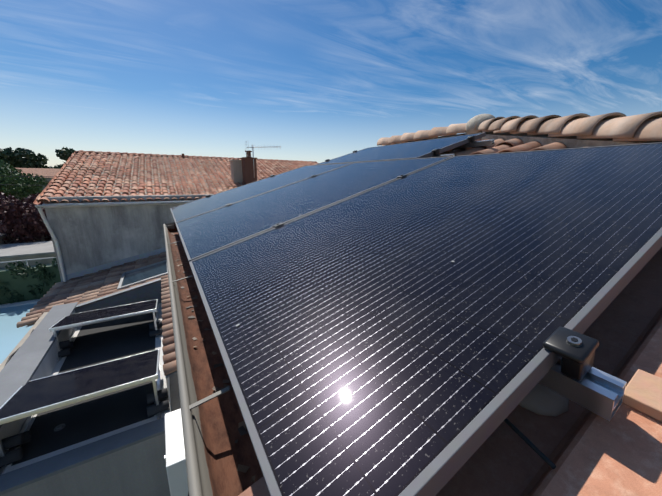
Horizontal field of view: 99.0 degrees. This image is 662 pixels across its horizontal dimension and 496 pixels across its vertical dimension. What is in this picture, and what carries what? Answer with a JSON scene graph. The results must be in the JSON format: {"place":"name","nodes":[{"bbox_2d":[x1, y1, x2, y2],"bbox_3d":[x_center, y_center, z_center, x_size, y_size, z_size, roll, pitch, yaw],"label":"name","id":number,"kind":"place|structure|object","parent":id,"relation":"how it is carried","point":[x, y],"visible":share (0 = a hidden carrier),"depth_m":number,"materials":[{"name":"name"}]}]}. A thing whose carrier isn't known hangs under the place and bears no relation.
{"place":"outdoors","nodes":[
{"label":"outdoors","id":0,"kind":"place"},
{"bbox_2d":[0,299,39,364],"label":"swimming pool","id":1,"kind":"structure","parent":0,"point":[12,335],"depth_m":10.04,"materials":[{"name":"blue liquid"}]},
{"bbox_2d":[8,176,52,176],"bbox_3d":[-42.120,-7.012,23.036,55.167,1.789,0.037,3,14,10],"label":"power line","id":2,"kind":"object","parent":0,"point":[30,176],"visible":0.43,"depth_m":19.60,"materials":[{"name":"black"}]},
{"bbox_2d":[12,177,51,203],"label":"distant house walls","id":3,"kind":"structure","parent":0,"point":[48,179],"depth_m":38.75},
{"bbox_2d":[12,168,59,177],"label":"distant roof","id":4,"kind":"structure","parent":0,"point":[45,171],"depth_m":39.84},
{"bbox_2d":[43,194,213,276],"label":"neighbour wall","id":5,"kind":"structure","parent":0,"point":[89,237],"depth_m":9.00,"materials":[{"name":"grey paint"}]},
{"bbox_2d":[37,207,66,281],"bbox_3d":[-8.221,1.462,8.707,0.322,5.440,0.123,-33,36,-66],"label":"downspout","id":6,"kind":"object","parent":5,"relation":"attached to","point":[53,236],"visible":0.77,"depth_m":8.38,"materials":[{"name":"grey metal"}]},
{"bbox_2d":[60,247,165,281],"bbox_3d":[-6.949,0.494,9.354,3.085,0.876,0.001,-7,16,-30],"label":"wall flashing","id":7,"kind":"object","parent":5,"relation":"attached to","point":[111,264],"depth_m":9.25,"materials":[{"name":"grey metal"}]},
{"bbox_2d":[42,200,194,207],"bbox_3d":[-3.041,-1.862,11.029,12.000,0.120,0.050,-7,16,-30],"label":"neighbour fascia board","id":8,"kind":"object","parent":5,"relation":"attached to","point":[112,202],"visible":0.29,"depth_m":8.81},
{"bbox_2d":[35,201,191,207],"bbox_3d":[-3.042,-1.837,10.915,12.120,0.066,0.130,-7,16,-30],"label":"gutter","id":9,"kind":"object","parent":8,"relation":"attached to","point":[97,204],"visible":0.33,"depth_m":8.68,"materials":[{"name":"grey metal"}]},
{"bbox_2d":[33,151,317,204],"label":"neighbour roof tiles","id":10,"kind":"object","parent":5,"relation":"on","point":[275,167],"visible":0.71,"depth_m":11.41,"materials":[{"name":"orange ceramic"}]},
{"bbox_2d":[37,150,83,202],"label":"roof edge tiles","id":11,"kind":"object","parent":10,"relation":"on","point":[55,185],"visible":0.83,"depth_m":9.64,"materials":[{"name":"orange ceramic"}]},
{"bbox_2d":[75,150,315,162],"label":"neighbour ridge caps","id":12,"kind":"object","parent":10,"relation":"on","point":[143,154],"visible":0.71,"depth_m":14.59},
{"bbox_2d":[229,141,280,184],"bbox_3d":[-3.365,-3.528,12.241,2.350,1.992,1.160,1,14,2],"label":"neighbour chimney","id":13,"kind":"object","parent":10,"relation":"on","point":[244,170],"visible":0.9,"depth_m":12.13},
{"bbox_2d":[0,0,661,166],"label":"sky","id":14,"kind":"structure","parent":0,"point":[318,81],"materials":[{"name":"blue"}]},
{"label":"terrain","id":15,"kind":"structure","parent":0,"visible":0},
{"bbox_2d":[0,230,19,243],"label":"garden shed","id":16,"kind":"structure","parent":15,"relation":"on","point":[2,236],"depth_m":15.79,"materials":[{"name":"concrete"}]},
{"bbox_2d":[0,159,48,207],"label":"green tree","id":17,"kind":"object","parent":15,"relation":"on","point":[23,187],"visible":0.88,"depth_m":27.95,"materials":[{"name":"green plant"}]},
{"bbox_2d":[0,192,51,243],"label":"purple plum tree","id":18,"kind":"object","parent":15,"relation":"on","point":[22,218],"visible":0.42,"depth_m":15.74,"materials":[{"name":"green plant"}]},
{"bbox_2d":[0,263,56,270],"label":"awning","id":19,"kind":"object","parent":15,"relation":"on","point":[31,266],"depth_m":13.38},
{"bbox_2d":[0,147,60,168],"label":"green tree","id":20,"kind":"object","parent":15,"relation":"on","point":[21,158],"visible":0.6,"depth_m":64.57,"materials":[{"name":"green plant"}]},
{"bbox_2d":[0,256,60,304],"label":"ivy hedge","id":21,"kind":"object","parent":15,"relation":"on","point":[19,282],"visible":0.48,"depth_m":11.84,"materials":[{"name":"green plant"}]},
{"bbox_2d":[23,232,51,242],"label":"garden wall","id":22,"kind":"structure","parent":15,"relation":"on","point":[41,239],"depth_m":18.51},
{"bbox_2d":[55,147,74,168],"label":"cedar tree","id":23,"kind":"object","parent":15,"relation":"on","point":[65,153],"visible":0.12,"depth_m":52.59,"materials":[{"name":"green plant"}]},
{"bbox_2d":[0,433,170,495],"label":"extension wall","id":24,"kind":"structure","parent":15,"relation":"on","point":[138,469],"depth_m":3.71,"materials":[{"name":"paint"}]},
{"bbox_2d":[0,417,164,494],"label":"parapet wall","id":25,"kind":"structure","parent":24,"relation":"on","point":[10,481],"depth_m":3.51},
{"bbox_2d":[169,373,180,411],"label":"wall","id":26,"kind":"structure","parent":15,"relation":"on","point":[174,394],"depth_m":4.68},
{"bbox_2d":[11,312,155,465],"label":"flat roof","id":27,"kind":"structure","parent":26,"relation":"on","point":[99,343],"depth_m":4.42,"materials":[{"name":"black"}]},
{"bbox_2d":[3,326,81,473],"bbox_3d":[-4.904,2.238,5.008,0.100,0.001,4.100,-7,16,-30],"label":"terrace band","id":28,"kind":"object","parent":27,"relation":"on","point":[58,366],"visible":0.25,"depth_m":5.11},
{"bbox_2d":[0,310,75,452],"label":"parapet wall","id":29,"kind":"structure","parent":28,"relation":"on","point":[46,367],"depth_m":4.80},
{"bbox_2d":[54,424,65,430],"bbox_3d":[-3.797,2.509,3.954,0.117,0.020,0.120,-7,16,-30],"label":"terrace drain","id":30,"kind":"object","parent":27,"relation":"on","point":[59,427],"visible":0.98,"depth_m":3.94,"materials":[{"name":"grey metal"}]},
{"bbox_2d":[8,417,153,471],"bbox_3d":[-3.212,2.576,3.741,1.480,0.001,0.120,-7,16,-30],"label":"terrace band","id":31,"kind":"object","parent":27,"relation":"on","point":[62,450],"visible":0.6,"depth_m":3.70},
{"bbox_2d":[0,349,169,474],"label":"solar panel","id":32,"kind":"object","parent":27,"relation":"on","point":[30,399],"visible":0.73,"depth_m":3.97,"materials":[{"name":"glass"}]},
{"bbox_2d":[49,299,162,361],"bbox_3d":[-4.808,1.605,6.231,1.897,0.650,1.363,-7,16,-30],"label":"solar panel","id":33,"kind":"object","parent":27,"relation":"on","point":[73,321],"visible":0.9,"depth_m":5.99,"materials":[{"name":"glass"}]},
{"bbox_2d":[75,281,161,312],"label":"wall","id":34,"kind":"structure","parent":27,"relation":"on","point":[149,292],"depth_m":7.14,"materials":[{"name":"grey paint"}]},
{"bbox_2d":[154,309,170,419],"bbox_3d":[-3.493,2.056,5.823,0.220,0.001,4.100,-7,16,-30],"label":"terrace band","id":35,"kind":"object","parent":27,"relation":"on","point":[159,345],"visible":0.2,"depth_m":5.22,"materials":[{"name":"white paint"}]},
{"bbox_2d":[166,377,170,409],"bbox_3d":[-3.393,1.689,5.789,0.001,0.738,4.100,-7,16,-30],"label":"terrace upstand","id":36,"kind":"object","parent":27,"relation":"on","point":[168,384],"depth_m":4.33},
{"bbox_3d":[-5.169,2.165,4.947,0.380,0.650,4.300,-7,16,-30],"label":"terrace parapet","id":37,"kind":"object","parent":26,"relation":"on","visible":0},
{"bbox_2d":[0,302,77,427],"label":"wall top","id":38,"kind":"object","parent":37,"relation":"on","point":[19,369],"visible":0.77,"depth_m":4.80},
{"bbox_3d":[3.223,2.954,3.436,8.000,6.000,6.200,-7,16,-30],"label":"main house wall","id":39,"kind":"object","parent":15,"relation":"on","visible":0},
{"bbox_2d":[164,408,188,495],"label":"box","id":40,"kind":"object","parent":39,"relation":"attached to","point":[174,457],"visible":0.58,"depth_m":3.10,"materials":[{"name":"white"}]},
{"bbox_3d":[-6.220,0.976,8.198,3.085,0.656,2.900,-7,16,-30],"label":"low deck","id":41,"kind":"object","parent":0,"visible":0},
{"bbox_2d":[16,252,176,375],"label":"roof tiles","id":42,"kind":"object","parent":41,"relation":"on","point":[93,286],"visible":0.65,"depth_m":7.31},
{"bbox_2d":[0,312,47,371],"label":"terrace ledge","id":43,"kind":"object","parent":42,"relation":"on","point":[25,337],"visible":0.25,"depth_m":5.46,"materials":[{"name":"white paint"}]},
{"bbox_2d":[4,329,33,366],"bbox_3d":[-5.449,1.929,4.776,0.112,0.032,2.403,-7,16,-30],"label":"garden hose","id":44,"kind":"object","parent":43,"relation":"on","point":[10,356],"visible":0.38,"depth_m":4.95,"materials":[{"name":"rubber"}]},
{"bbox_2d":[75,278,160,307],"bbox_3d":[-5.411,1.163,6.953,2.220,0.024,0.160,-20,22,-26],"label":"terrace flashing","id":45,"kind":"object","parent":42,"relation":"on","point":[115,293],"visible":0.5,"depth_m":6.99,"materials":[{"name":"grey metal"}]},
{"bbox_2d":[117,260,167,289],"bbox_3d":[-5.289,0.743,8.089,1.247,0.100,1.430,-20,22,-26],"label":"roof window","id":46,"kind":"structure","parent":42,"relation":"in","point":[137,276],"depth_m":7.99,"materials":[{"name":"grey glass"}]},
{"bbox_2d":[165,371,176,377],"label":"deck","id":47,"kind":"structure","parent":42,"relation":"on","point":[170,374],"depth_m":4.02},
{"bbox_3d":[-0.173,0.404,0.684,0.020,0.140,6.100,-7,16,-30],"label":"eave fascia","id":48,"kind":"object","parent":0,"visible":0},
{"bbox_2d":[163,224,262,495],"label":"gutter","id":49,"kind":"object","parent":48,"relation":"attached to","point":[215,455],"visible":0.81,"depth_m":0.75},
{"bbox_2d":[165,222,177,231],"bbox_3d":[-1.782,-0.240,3.171,0.130,0.112,0.001,-7,16,-30],"label":"gutter end","id":50,"kind":"object","parent":49,"relation":"attached to","point":[172,227],"visible":0.62,"depth_m":3.17,"materials":[{"name":"metal"}]},
{"bbox_2d":[189,385,232,409],"bbox_3d":[-0.273,0.364,0.685,0.152,0.054,0.020,-7,16,-30],"label":"gutter bracket","id":51,"kind":"object","parent":49,"relation":"on","point":[208,398],"visible":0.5,"depth_m":0.67,"materials":[{"name":"white metal"}]},
{"bbox_2d":[172,233,254,481],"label":"gutter leaf litter","id":52,"kind":"object","parent":49,"relation":"on","point":[242,431],"visible":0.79,"depth_m":0.83,"materials":[{"name":"brown plant"}]},
{"label":"roof deck","id":53,"kind":"object","parent":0,"visible":0},
{"bbox_2d":[440,114,590,155],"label":"roof tiles","id":54,"kind":"object","parent":53,"relation":"on","point":[500,145],"visible":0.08,"depth_m":2.42,"materials":[{"name":"tile"}]},
{"bbox_2d":[315,132,485,164],"bbox_3d":[0.600,-1.044,3.100,0.884,0.036,1.722,-25,24,-24],"label":"panel","id":55,"kind":"object","parent":54,"relation":"attached to","point":[416,149],"visible":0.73,"depth_m":2.78,"materials":[{"name":"blue glass"}]},
{"bbox_2d":[429,154,454,157],"bbox_3d":[0.432,-0.905,2.978,0.040,0.040,1.970,-25,24,-24],"label":"rail","id":56,"kind":"object","parent":55,"relation":"attached to","point":[445,155],"visible":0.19,"depth_m":2.20,"materials":[{"name":"metal"}]},
{"bbox_2d":[431,149,439,155],"bbox_3d":[0.841,-0.771,2.271,0.052,0.051,0.048,-25,24,-24],"label":"end clamp","id":57,"kind":"object","parent":56,"relation":"on","point":[436,152],"visible":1,"depth_m":2.25,"materials":[{"name":"black metal"}]},
{"bbox_2d":[453,139,493,148],"bbox_3d":[0.820,-1.081,3.152,0.040,0.040,2.000,-25,24,-24],"label":"rail","id":58,"kind":"object","parent":55,"relation":"attached to","point":[480,143],"visible":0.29,"depth_m":2.41,"materials":[{"name":"metal"}]},
{"bbox_2d":[467,135,475,141],"bbox_3d":[1.222,-0.950,2.457,0.052,0.051,0.048,-25,24,-24],"label":"end clamp","id":59,"kind":"object","parent":58,"relation":"on","point":[472,138],"visible":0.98,"depth_m":2.44,"materials":[{"name":"black metal"}]},
{"bbox_2d":[382,133,466,145],"bbox_3d":[1.326,-1.486,4.046,0.200,0.120,1.750,-25,24,-24],"label":"ridge mortar","id":60,"kind":"object","parent":54,"relation":"on","point":[436,138],"visible":0.07,"depth_m":3.77,"materials":[{"name":"grey concrete"}]},
{"bbox_2d":[377,123,466,145],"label":"ridge tiles","id":61,"kind":"object","parent":60,"relation":"on","point":[449,130],"visible":0.79,"depth_m":3.86,"materials":[{"name":"beige ceramic"}]},
{"bbox_2d":[238,247,661,495],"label":"roof","id":62,"kind":"structure","parent":54,"relation":"on","point":[586,452],"depth_m":0.40,"materials":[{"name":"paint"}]},
{"bbox_2d":[504,418,555,468],"bbox_3d":[0.150,0.183,0.637,0.020,0.034,0.655,-5,15,-23],"label":"cable","id":63,"kind":"object","parent":62,"relation":"on","point":[548,461],"visible":0.23,"depth_m":0.37,"materials":[{"name":"black rubber"}]},
{"bbox_2d":[519,383,568,416],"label":"mortar dabs","id":64,"kind":"object","parent":62,"relation":"on","point":[539,399],"visible":0.5,"depth_m":0.45,"materials":[{"name":"concrete"}]},
{"bbox_2d":[622,369,661,421],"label":"packing plank","id":65,"kind":"object","parent":62,"relation":"on","point":[643,392],"visible":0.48,"depth_m":0.39,"materials":[{"name":"brown wood"}]},
{"bbox_2d":[474,111,661,140],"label":"ridge tiles","id":66,"kind":"object","parent":54,"relation":"on","point":[617,126],"visible":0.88,"depth_m":1.76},
{"bbox_2d":[481,131,661,147],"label":"hip mortar","id":67,"kind":"object","parent":54,"relation":"on","point":[567,141],"depth_m":1.98,"materials":[{"name":"grey concrete"}]},
{"bbox_2d":[539,357,626,420],"bbox_3d":[-0.531,-0.180,1.859,0.040,0.040,3.568,-25,24,-24],"label":"rail","id":68,"kind":"object","parent":54,"relation":"on","point":[600,393],"visible":0.27,"depth_m":0.39,"materials":[{"name":"metal"}]},
{"bbox_2d":[170,163,351,222],"bbox_3d":[-0.765,-0.635,2.989,1.722,0.036,1.134,-25,24,-24],"label":"panel","id":69,"kind":"object","parent":68,"relation":"on","point":[185,211],"visible":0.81,"depth_m":2.85,"materials":[{"name":"blue glass"}]},
{"bbox_2d":[273,222,283,227],"bbox_3d":[-0.250,-0.098,1.365,0.045,0.044,0.040,-25,24,-24],"label":"clamp","id":70,"kind":"object","parent":68,"relation":"on","point":[277,224],"visible":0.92,"depth_m":1.35,"materials":[{"name":"silver metal"}]},
{"bbox_2d":[175,156,452,261],"bbox_3d":[-0.177,-0.388,2.027,1.722,0.036,1.134,-25,24,-24],"label":"panel","id":71,"kind":"object","parent":68,"relation":"on","point":[204,234],"visible":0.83,"depth_m":1.81,"materials":[{"name":"blue glass"}]},
{"bbox_2d":[189,142,661,495],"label":"panel","id":72,"kind":"object","parent":68,"relation":"on","point":[376,341],"visible":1,"depth_m":0.57,"materials":[{"name":"black glass"}]},
{"bbox_2d":[543,326,598,380],"bbox_3d":[0.337,0.147,0.400,0.052,0.051,0.048,-25,24,-24],"label":"end clamp","id":73,"kind":"object","parent":68,"relation":"on","point":[575,350],"visible":1,"depth_m":0.39,"materials":[{"name":"black metal"}]},
{"label":"pool deck paving","id":74,"kind":"structure","parent":0,"visible":0},
{"bbox_2d":[0,241,55,268],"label":"garden wall","id":75,"kind":"structure","parent":74,"relation":"on","point":[24,251],"depth_m":13.62,"materials":[{"name":"paint"}]}
]}

